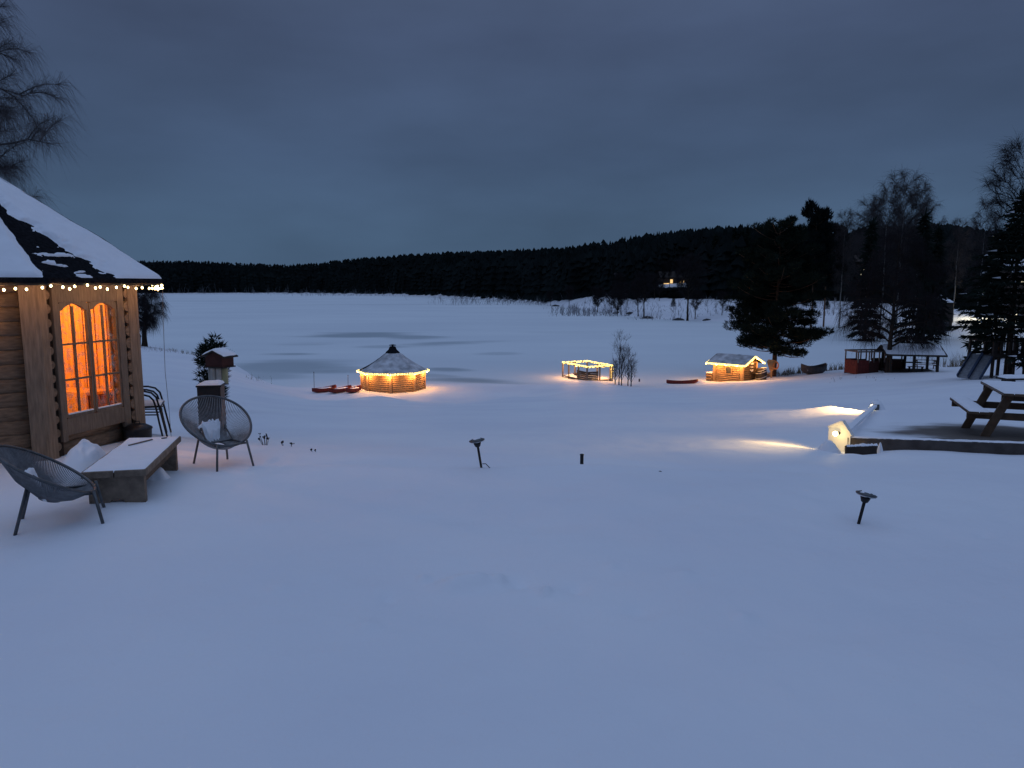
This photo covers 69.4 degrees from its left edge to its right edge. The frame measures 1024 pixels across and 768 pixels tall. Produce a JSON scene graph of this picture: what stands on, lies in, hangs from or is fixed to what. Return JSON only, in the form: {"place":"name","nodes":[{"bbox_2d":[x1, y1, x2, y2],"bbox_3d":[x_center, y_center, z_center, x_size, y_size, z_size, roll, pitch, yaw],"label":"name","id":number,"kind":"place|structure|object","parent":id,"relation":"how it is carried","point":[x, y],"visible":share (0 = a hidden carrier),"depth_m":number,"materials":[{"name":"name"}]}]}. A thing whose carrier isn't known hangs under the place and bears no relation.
{"place":"outdoors","nodes":[
{"label":"outdoors","id":0,"kind":"place"},
{"bbox_2d":[0,283,1023,767],"bbox_3d":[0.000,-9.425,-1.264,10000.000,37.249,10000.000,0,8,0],"label":"snow ground","id":1,"kind":"structure","parent":0,"point":[370,579],"depth_m":4.66,"materials":[{"name":"white snow"}]},
{"bbox_2d":[0,0,93,210],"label":"garden birch","id":2,"kind":"object","parent":1,"relation":"on","point":[7,118],"visible":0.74,"depth_m":19.35,"materials":[{"name":"brown plant"}]},
{"bbox_2d":[0,444,105,535],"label":"string chair","id":3,"kind":"object","parent":1,"relation":"on","point":[29,475],"visible":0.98,"depth_m":5.67,"materials":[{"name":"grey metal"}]},
{"bbox_2d":[0,177,161,462],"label":"log hut","id":4,"kind":"object","parent":1,"relation":"on","point":[71,375],"visible":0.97,"depth_m":7.99,"materials":[{"name":"brown wood"}]},
{"bbox_2d":[0,283,162,290],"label":"string lights","id":5,"kind":"object","parent":4,"relation":"attached to","point":[116,287],"visible":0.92,"depth_m":7.77,"materials":[{"name":"white plastic"}]},
{"bbox_2d":[48,285,131,441],"bbox_3d":[-4.670,-0.303,8.223,0.052,1.735,0.985,2,8,14],"label":"window","id":6,"kind":"structure","parent":4,"relation":"in","point":[96,417],"depth_m":8.18,"materials":[{"name":"brown wood"}]},
{"bbox_2d":[162,286,170,431],"bbox_3d":[-3.772,-0.117,8.163,0.026,1.923,2.476,-4,9,-27],"label":"hanging cable","id":7,"kind":"object","parent":4,"relation":"hanging from","point":[164,360],"visible":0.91,"depth_m":9.23,"materials":[{"name":"black plastic"}]},
{"bbox_2d":[56,439,105,483],"bbox_3d":[-4.124,0.740,7.115,0.548,0.419,0.909,-2,8,-15],"label":"snow heap","id":8,"kind":"object","parent":1,"relation":"on","point":[82,455],"visible":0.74,"depth_m":6.94,"materials":[{"name":"white snow"}]},
{"bbox_2d":[81,436,180,503],"bbox_3d":[-3.430,0.892,6.779,0.494,0.576,1.400,-2,8,-13],"label":"bench table","id":9,"kind":"object","parent":1,"relation":"on","point":[125,470],"visible":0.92,"depth_m":6.26,"materials":[{"name":"brown wood"}]},
{"bbox_2d":[122,421,152,439],"bbox_3d":[-4.432,0.581,8.755,0.330,0.295,0.330,0,8,0],"label":"round pot","id":10,"kind":"object","parent":1,"relation":"on","point":[139,430],"visible":0.82,"depth_m":8.64,"materials":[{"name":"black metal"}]},
{"bbox_2d":[137,286,171,346],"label":"bank birch","id":11,"kind":"object","parent":1,"relation":"on","point":[148,316],"visible":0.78,"depth_m":73.99,"materials":[{"name":"brown plant"}]},
{"bbox_2d":[143,386,171,436],"bbox_3d":[-4.715,0.281,9.465,0.577,0.820,0.488,-3,8,-20],"label":"metal armchair","id":12,"kind":"object","parent":1,"relation":"on","point":[157,403],"visible":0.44,"depth_m":9.35,"materials":[{"name":"black metal"}]},
{"bbox_2d":[147,467,170,480],"bbox_3d":[-3.397,0.868,7.020,0.321,0.180,0.292,0,8,0],"label":"snow heap","id":13,"kind":"object","parent":1,"relation":"on","point":[160,473],"visible":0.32,"depth_m":6.98,"materials":[{"name":"white snow"}]},
{"bbox_2d":[195,380,226,436],"bbox_3d":[-3.948,0.440,9.745,0.315,0.984,0.290,-1,8,-10],"label":"black box","id":14,"kind":"object","parent":1,"relation":"on","point":[213,387],"visible":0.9,"depth_m":9.59,"materials":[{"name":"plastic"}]},
{"bbox_2d":[191,331,231,397],"bbox_3d":[-7.115,-0.051,17.658,1.009,2.447,0.986,-2,8,-18],"label":"young pine","id":15,"kind":"object","parent":1,"relation":"on","point":[207,346],"visible":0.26,"depth_m":17.43,"materials":[{"name":"green plant"}]},
{"bbox_2d":[179,395,253,471],"bbox_3d":[-3.061,0.561,7.735,0.688,0.828,0.723,7,10,42],"label":"string chair","id":16,"kind":"object","parent":1,"relation":"on","point":[208,433],"visible":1,"depth_m":7.81,"materials":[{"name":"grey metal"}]},
{"bbox_2d":[200,347,237,384],"bbox_3d":[-4.968,0.120,12.628,0.499,1.483,0.344,3,8,20],"label":"bird feeder","id":17,"kind":"object","parent":1,"relation":"on","point":[219,362],"visible":0.71,"depth_m":12.46,"materials":[{"name":"red wood"}]},
{"bbox_2d":[258,433,268,444],"bbox_3d":[-3.080,0.708,9.158,0.132,0.190,0.158,-5,9,-32],"label":"dry plant","id":18,"kind":"object","parent":1,"relation":"on","point":[263,437],"visible":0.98,"depth_m":9.15,"materials":[{"name":"brown plant"}]},
{"bbox_2d":[312,385,336,392],"bbox_3d":[-12.024,0.332,47.364,0.620,0.377,2.000,5,9,35],"label":"canoe","id":19,"kind":"object","parent":1,"relation":"on","point":[322,389],"visible":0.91,"depth_m":47.03,"materials":[{"name":"red plastic"}]},
{"bbox_2d":[329,385,351,392],"bbox_3d":[-10.974,0.353,47.267,0.620,0.377,2.000,5,9,32],"label":"canoe","id":20,"kind":"object","parent":1,"relation":"on","point":[338,390],"visible":0.87,"depth_m":46.97,"materials":[{"name":"red paint"}]},
{"bbox_2d":[346,385,361,392],"bbox_3d":[-10.071,0.345,47.064,0.620,0.377,1.600,3,8,24],"label":"canoe","id":21,"kind":"object","parent":1,"relation":"on","point":[354,389],"visible":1,"depth_m":46.80,"materials":[{"name":"red paint"}]},
{"bbox_2d":[359,344,427,393],"bbox_3d":[-7.939,-1.007,49.400,4.401,3.295,4.423,3,8,18],"label":"barbecue hut","id":22,"kind":"object","parent":1,"relation":"on","point":[392,360],"visible":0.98,"depth_m":47.96,"materials":[{"name":"brown wood"}]},
{"bbox_2d":[356,369,428,375],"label":"string lights","id":23,"kind":"object","parent":22,"relation":"on","point":[358,371],"visible":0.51,"depth_m":47.55,"materials":[{"name":"yellow plastic"}]},
{"bbox_2d":[469,437,484,467],"bbox_3d":[-0.325,0.792,7.572,0.164,0.504,0.162,-9,8,1],"label":"path lamp","id":24,"kind":"object","parent":1,"relation":"on","point":[476,441],"visible":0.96,"depth_m":7.52,"materials":[{"name":"black plastic"}]},
{"bbox_2d":[169,284,852,319],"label":"shore scrub","id":25,"kind":"object","parent":1,"relation":"on","point":[574,306],"visible":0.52,"depth_m":189.54,"materials":[{"name":"brown plant"}]},
{"bbox_2d":[137,223,1022,306],"bbox_3d":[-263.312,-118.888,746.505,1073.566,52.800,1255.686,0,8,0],"label":"forest","id":26,"kind":"object","parent":1,"relation":"on","point":[529,274],"visible":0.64,"depth_m":359.71,"materials":[{"name":"green plant"}]},
{"bbox_2d":[580,454,583,463],"bbox_3d":[0.746,0.903,7.910,0.044,0.320,0.044,0,8,0],"label":"stub post","id":27,"kind":"object","parent":1,"relation":"on","point":[581,458],"visible":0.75,"depth_m":7.88,"materials":[{"name":"black plastic"}]},
{"bbox_2d":[562,361,612,380],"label":"railed deck","id":28,"kind":"structure","parent":1,"relation":"on","point":[584,375],"depth_m":55.70,"materials":[{"name":"brown wood"}]},
{"bbox_2d":[562,360,611,367],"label":"string lights","id":29,"kind":"object","parent":28,"relation":"attached to","point":[587,361],"visible":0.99,"depth_m":56.55,"materials":[{"name":"yellow plastic"}]},
{"bbox_2d":[591,284,605,311],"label":"bare tree","id":30,"kind":"object","parent":1,"relation":"on","point":[595,295],"visible":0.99,"depth_m":193.75,"materials":[{"name":"brown plant"}]},
{"bbox_2d":[605,291,614,311],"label":"bare tree","id":31,"kind":"object","parent":1,"relation":"on","point":[610,297],"visible":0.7,"depth_m":190.76,"materials":[{"name":"brown plant"}]},
{"bbox_2d":[608,359,618,383],"bbox_3d":[7.299,-0.777,52.548,1.270,2.442,1.231,2,8,11],"label":"bare sapling","id":32,"kind":"object","parent":1,"relation":"on","point":[614,370],"visible":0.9,"depth_m":52.52,"materials":[{"name":"brown plant"}]},
{"bbox_2d":[610,289,627,314],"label":"bare tree","id":33,"kind":"object","parent":1,"relation":"on","point":[619,295],"visible":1,"depth_m":173.58,"materials":[{"name":"brown plant"}]},
{"bbox_2d":[611,281,627,311],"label":"bare tree","id":34,"kind":"object","parent":1,"relation":"on","point":[619,286],"visible":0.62,"depth_m":180.79,"materials":[{"name":"brown plant"}]},
{"bbox_2d":[612,329,629,384],"bbox_3d":[7.767,-1.740,52.188,1.746,4.478,1.825,5,9,34],"label":"bare sapling","id":35,"kind":"object","parent":1,"relation":"on","point":[621,352],"visible":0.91,"depth_m":52.15,"materials":[{"name":"brown plant"}]},
{"bbox_2d":[614,344,627,385],"bbox_3d":[7.661,-1.161,51.925,1.513,3.378,1.525,-5,9,-30],"label":"bare sapling","id":36,"kind":"object","parent":1,"relation":"on","point":[620,360],"visible":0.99,"depth_m":51.85,"materials":[{"name":"brown plant"}]},
{"bbox_2d":[621,346,637,385],"bbox_3d":[8.250,-1.206,52.637,1.635,3.500,1.600,3,8,19],"label":"bare sapling","id":37,"kind":"object","parent":1,"relation":"on","point":[628,356],"visible":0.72,"depth_m":52.64,"materials":[{"name":"brown plant"}]},
{"bbox_2d":[625,356,638,385],"bbox_3d":[8.417,-0.696,52.095,1.305,2.581,1.167,-7,10,-42],"label":"bare sapling","id":38,"kind":"object","parent":1,"relation":"on","point":[631,366],"visible":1,"depth_m":52.09,"materials":[{"name":"brown plant"}]},
{"bbox_2d":[628,278,644,316],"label":"bare tree","id":39,"kind":"object","parent":1,"relation":"on","point":[636,297],"visible":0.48,"depth_m":164.25,"materials":[{"name":"brown plant"}]},
{"bbox_2d":[628,270,657,316],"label":"bare tree","id":40,"kind":"object","parent":1,"relation":"on","point":[642,282],"visible":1,"depth_m":160.47,"materials":[{"name":"brown plant"}]},
{"bbox_2d":[655,280,664,300],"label":"bare tree","id":41,"kind":"object","parent":1,"relation":"on","point":[660,286],"visible":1,"depth_m":183.21,"materials":[{"name":"brown plant"}]},
{"bbox_2d":[660,261,668,283],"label":"bare tree","id":42,"kind":"object","parent":1,"relation":"on","point":[663,277],"visible":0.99,"depth_m":211.38,"materials":[{"name":"black plant"}]},
{"bbox_2d":[666,259,673,286],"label":"bare tree","id":43,"kind":"object","parent":1,"relation":"on","point":[671,264],"visible":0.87,"depth_m":218.18,"materials":[{"name":"black plant"}]},
{"bbox_2d":[658,271,687,283],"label":"lakeside house","id":44,"kind":"structure","parent":1,"relation":"on","point":[666,281],"depth_m":230.79,"materials":[{"name":"brown wood"}]},
{"bbox_2d":[671,297,675,305],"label":"bank spruce","id":45,"kind":"object","parent":1,"relation":"on","point":[673,303],"visible":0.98,"depth_m":170.79,"materials":[{"name":"green plant"}]},
{"bbox_2d":[666,379,697,383],"bbox_3d":[12.543,-0.135,54.466,2.400,0.407,0.600,-1,8,-6],"label":"rowing canoe","id":46,"kind":"object","parent":1,"relation":"on","point":[682,382],"visible":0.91,"depth_m":54.26,"materials":[{"name":"red plastic"}]},
{"bbox_2d":[672,251,713,320],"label":"bare tree","id":47,"kind":"object","parent":1,"relation":"on","point":[694,271],"visible":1,"depth_m":147.69,"materials":[{"name":"brown plant"}]},
{"bbox_2d":[689,290,704,318],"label":"bare tree","id":48,"kind":"object","parent":1,"relation":"on","point":[698,297],"visible":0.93,"depth_m":150.82,"materials":[{"name":"brown plant"}]},
{"bbox_2d":[705,371,712,380],"bbox_3d":[15.186,-0.534,56.201,0.942,0.831,0.582,-7,11,-44],"label":"firewood stack","id":49,"kind":"object","parent":1,"relation":"on","point":[709,376],"visible":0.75,"depth_m":55.88,"materials":[{"name":"brown wood"}]},
{"bbox_2d":[718,290,729,311],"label":"bare tree","id":50,"kind":"object","parent":1,"relation":"on","point":[722,305],"visible":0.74,"depth_m":150.86,"materials":[{"name":"brown plant"}]},
{"bbox_2d":[708,353,763,381],"bbox_3d":[16.775,-1.124,55.544,2.964,2.252,3.190,-7,11,-44],"label":"cabin","id":51,"kind":"object","parent":1,"relation":"on","point":[723,373],"visible":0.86,"depth_m":54.86,"materials":[{"name":"brown wood"}]},
{"bbox_2d":[724,366,731,374],"bbox_3d":[16.050,-1.008,54.780,0.100,0.640,0.600,-7,11,-44],"label":"window","id":52,"kind":"structure","parent":51,"relation":"in","point":[728,369],"depth_m":54.80,"materials":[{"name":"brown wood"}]},
{"bbox_2d":[706,356,764,366],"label":"string lights","id":53,"kind":"object","parent":51,"relation":"attached to","point":[749,362],"visible":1,"depth_m":54.32,"materials":[{"name":"yellow plastic"}]},
{"bbox_2d":[738,224,750,289],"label":"bank spruce","id":54,"kind":"object","parent":1,"relation":"on","point":[747,236],"visible":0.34,"depth_m":171.71,"materials":[{"name":"green plant"}]},
{"bbox_2d":[755,367,766,379],"bbox_3d":[18.488,-0.730,54.853,0.872,1.022,0.873,-7,11,-44],"label":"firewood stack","id":55,"kind":"object","parent":1,"relation":"on","point":[760,373],"visible":0.98,"depth_m":54.55,"materials":[{"name":"brown wood"}]},
{"bbox_2d":[767,359,778,377],"bbox_3d":[19.840,-1.081,56.259,0.887,1.570,0.271,4,9,29],"label":"lifebuoy post","id":56,"kind":"object","parent":1,"relation":"on","point":[771,364],"visible":0.98,"depth_m":56.22,"materials":[{"name":"brown wood"}]},
{"bbox_2d":[722,215,834,376],"bbox_3d":[20.748,-6.651,57.671,8.350,13.179,8.382,0,8,0],"label":"pine tree","id":57,"kind":"object","parent":1,"relation":"on","point":[776,321],"visible":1,"depth_m":56.38,"materials":[{"name":"green plant"}]},
{"bbox_2d":[801,363,826,374],"bbox_3d":[23.003,-1.142,56.348,2.200,0.903,0.950,-2,8,-12],"label":"rowing boat","id":58,"kind":"object","parent":1,"relation":"on","point":[815,369],"visible":0.97,"depth_m":56.01,"materials":[{"name":"grey wood"}]},
{"bbox_2d":[800,197,837,327],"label":"bank pine","id":59,"kind":"object","parent":1,"relation":"on","point":[813,213],"visible":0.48,"depth_m":116.71,"materials":[{"name":"green plant"}]},
{"bbox_2d":[817,440,840,452],"bbox_3d":[4.265,0.870,9.913,0.384,0.246,0.314,0,8,0],"label":"snow heap","id":60,"kind":"object","parent":1,"relation":"on","point":[828,446],"visible":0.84,"depth_m":9.84,"materials":[{"name":"white snow"}]},
{"bbox_2d":[814,220,850,326],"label":"bank pine","id":61,"kind":"object","parent":1,"relation":"on","point":[828,283],"visible":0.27,"depth_m":125.16,"materials":[{"name":"green plant"}]},
{"bbox_2d":[828,420,853,451],"bbox_3d":[4.504,0.783,10.219,0.186,0.564,0.378,-5,9,-31],"label":"lit panel","id":62,"kind":"object","parent":1,"relation":"on","point":[840,433],"visible":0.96,"depth_m":10.20,"materials":[{"name":"white paint"}]},
{"bbox_2d":[823,208,860,327],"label":"tall birch","id":63,"kind":"object","parent":1,"relation":"on","point":[844,228],"visible":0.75,"depth_m":122.72,"materials":[{"name":"brown plant"}]},
{"bbox_2d":[855,255,864,280],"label":"tree","id":64,"kind":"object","parent":1,"relation":"on","point":[858,262],"depth_m":180.29,"materials":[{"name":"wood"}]},
{"bbox_2d":[845,443,877,454],"bbox_3d":[4.597,0.967,9.740,0.407,0.390,0.070,1,8,7],"label":"timber edging","id":65,"kind":"object","parent":1,"relation":"on","point":[865,449],"visible":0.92,"depth_m":9.70,"materials":[{"name":"brown wood"}]},
{"bbox_2d":[848,405,876,430],"bbox_3d":[6.705,0.610,14.106,0.100,0.787,8.500,4,9,29],"label":"snowy plank","id":66,"kind":"object","parent":1,"relation":"on","point":[855,423],"visible":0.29,"depth_m":13.43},
{"bbox_2d":[842,217,884,341],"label":"bank spruce","id":67,"kind":"object","parent":1,"relation":"on","point":[871,226],"visible":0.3,"depth_m":94.63,"materials":[{"name":"green plant"}]},
{"bbox_2d":[856,490,876,523],"bbox_3d":[2.802,1.067,5.945,0.164,0.447,0.162,11,8,-1],"label":"path lamp","id":68,"kind":"object","parent":1,"relation":"on","point":[866,496],"visible":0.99,"depth_m":5.90,"materials":[{"name":"black plastic"}]},
{"bbox_2d":[839,190,896,331],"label":"tall birch","id":69,"kind":"object","parent":1,"relation":"on","point":[863,215],"visible":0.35,"depth_m":106.00,"materials":[{"name":"brown plant"}]},
{"bbox_2d":[776,354,965,375],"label":"tall grass","id":70,"kind":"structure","parent":1,"relation":"on","point":[790,372],"depth_m":59.49,"materials":[{"name":"brown plant"}]},
{"bbox_2d":[844,349,902,373],"bbox_3d":[25.531,-1.562,52.260,3.450,1.700,1.600,-1,8,-8],"label":"play wagon","id":71,"kind":"object","parent":1,"relation":"on","point":[856,365],"visible":0.72,"depth_m":51.60,"materials":[{"name":"red wood"}]},
{"bbox_2d":[870,401,880,409],"bbox_3d":[8.447,0.527,17.223,0.194,0.268,0.240,0,8,0],"label":"buried lamp","id":72,"kind":"object","parent":1,"relation":"on","point":[875,403],"visible":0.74,"depth_m":17.13,"materials":[{"name":"grey metal"}]},
{"bbox_2d":[867,399,884,409],"bbox_3d":[8.527,0.511,17.327,0.430,0.321,0.414,-5,9,-33],"label":"snow heap","id":73,"kind":"object","parent":1,"relation":"on","point":[881,407],"visible":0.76,"depth_m":17.25,"materials":[{"name":"white snow"}]},
{"bbox_2d":[877,442,882,452],"bbox_3d":[4.879,0.866,9.802,0.100,0.192,0.095,-4,9,-28],"label":"snow heap","id":74,"kind":"object","parent":1,"relation":"on","point":[879,449],"visible":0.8,"depth_m":9.78,"materials":[{"name":"white snow"}]},
{"bbox_2d":[854,179,913,337],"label":"tall birch","id":75,"kind":"object","parent":1,"relation":"on","point":[874,206],"visible":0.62,"depth_m":97.64,"materials":[{"name":"brown plant"}]},
{"bbox_2d":[832,225,960,372],"bbox_3d":[26.236,-5.668,50.846,7.909,10.465,8.286,3,8,23],"label":"weeping birch","id":76,"kind":"object","parent":1,"relation":"on","point":[874,286],"visible":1,"depth_m":49.50,"materials":[{"name":"brown plant"}]},
{"bbox_2d":[862,162,939,334],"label":"tall birch","id":77,"kind":"object","parent":1,"relation":"on","point":[915,195],"visible":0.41,"depth_m":101.20,"materials":[{"name":"brown plant"}]},
{"bbox_2d":[875,343,947,372],"bbox_3d":[27.548,-1.706,51.228,3.800,2.172,3.140,2,8,14],"label":"open shelter","id":78,"kind":"object","parent":1,"relation":"on","point":[938,353],"visible":0.69,"depth_m":50.40,"materials":[{"name":"brown wood"}]},
{"bbox_2d":[893,207,945,343],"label":"bank spruce","id":79,"kind":"object","parent":1,"relation":"on","point":[924,227],"visible":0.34,"depth_m":90.41,"materials":[{"name":"green plant"}]},
{"bbox_2d":[900,175,950,327],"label":"tall birch","id":80,"kind":"object","parent":1,"relation":"on","point":[925,199],"visible":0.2,"depth_m":106.74,"materials":[{"name":"brown plant"}]},
{"bbox_2d":[915,358,935,368],"bbox_3d":[30.378,-1.386,54.298,1.550,0.933,1.610,3,8,20],"label":"picnic table","id":81,"kind":"object","parent":1,"relation":"on","point":[917,359],"visible":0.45,"depth_m":54.00,"materials":[{"name":"brown wood"}]},
{"bbox_2d":[912,223,955,339],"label":"bank spruce","id":82,"kind":"object","parent":1,"relation":"on","point":[940,237],"visible":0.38,"depth_m":96.36,"materials":[{"name":"green plant"}]},
{"bbox_2d":[847,436,1023,454],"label":"timber edging","id":83,"kind":"object","parent":1,"relation":"on","point":[980,446],"visible":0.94,"depth_m":9.56,"materials":[{"name":"brown wood"}]},
{"bbox_2d":[930,299,955,331],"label":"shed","id":84,"kind":"structure","parent":1,"relation":"on","point":[951,306],"depth_m":113.42,"materials":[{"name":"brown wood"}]},
{"bbox_2d":[938,215,979,322],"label":"tall birch","id":85,"kind":"object","parent":1,"relation":"on","point":[959,240],"visible":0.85,"depth_m":117.98,"materials":[{"name":"brown plant"}]},
{"bbox_2d":[958,194,1002,348],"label":"tall birch","id":86,"kind":"object","parent":1,"relation":"on","point":[983,239],"visible":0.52,"depth_m":68.90,"materials":[{"name":"brown plant"}]},
{"bbox_2d":[943,187,1023,374],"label":"layered spruce","id":87,"kind":"object","parent":1,"relation":"on","point":[1016,256],"visible":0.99,"depth_m":35.86,"materials":[{"name":"green plant"}]},
{"bbox_2d":[961,228,1006,361],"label":"bank spruce","id":88,"kind":"object","parent":1,"relation":"on","point":[977,346],"visible":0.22,"depth_m":65.40,"materials":[{"name":"green plant"}]},
{"bbox_2d":[950,380,1023,436],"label":"picnic table","id":89,"kind":"object","parent":1,"relation":"on","point":[1009,391],"visible":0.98,"depth_m":11.63,"materials":[{"name":"brown wood"}]},
{"bbox_2d":[956,336,1023,379],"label":"play tower","id":90,"kind":"structure","parent":1,"relation":"on","point":[975,365],"depth_m":36.36,"materials":[{"name":"brown wood"}]},
{"bbox_2d":[972,132,1023,353],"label":"tall birch","id":91,"kind":"object","parent":1,"relation":"on","point":[1000,180],"visible":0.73,"depth_m":60.83,"materials":[{"name":"brown plant"}]},
{"bbox_2d":[983,259,1023,318],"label":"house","id":92,"kind":"structure","parent":1,"relation":"on","point":[1021,286],"depth_m":92.12,"materials":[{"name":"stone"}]},
{"bbox_2d":[998,326,1021,373],"bbox_3d":[26.773,-1.583,37.663,4.618,2.817,2.320,-1,8,-5],"label":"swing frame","id":93,"kind":"object","parent":1,"relation":"on","point":[1003,335],"visible":0.14,"depth_m":37.49,"materials":[{"name":"brown wood"}]},
{"bbox_2d":[996,374,1023,381],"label":"picnic table","id":94,"kind":"object","parent":1,"relation":"on","point":[1009,377],"visible":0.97,"depth_m":20.93,"materials":[{"name":"brown wood"}]},
{"bbox_2d":[1003,341,1023,369],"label":"conifer tree","id":95,"kind":"object","parent":1,"relation":"on","point":[1019,364],"visible":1,"depth_m":34.90,"materials":[{"name":"green plant"}]},
{"bbox_2d":[0,0,1023,266],"label":"sky","id":96,"kind":"structure","parent":0,"point":[287,132],"materials":[{"name":"blue"}]},
{"bbox_2d":[144,346,894,383],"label":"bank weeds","id":97,"kind":"object","parent":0,"point":[270,376],"visible":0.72,"depth_m":66.34,"materials":[{"name":"brown plant"}]},
{"bbox_2d":[139,294,1023,386],"bbox_3d":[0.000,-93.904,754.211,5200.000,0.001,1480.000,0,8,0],"label":"lake","id":98,"kind":"structure","parent":0,"point":[304,340],"depth_m":98.25,"materials":[{"name":"white snow"}]},
{"bbox_2d":[546,291,553,305],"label":"bare tree","id":99,"kind":"object","parent":98,"relation":"on","point":[550,295],"visible":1,"depth_m":256.15,"materials":[{"name":"brown plant"}]}
]}

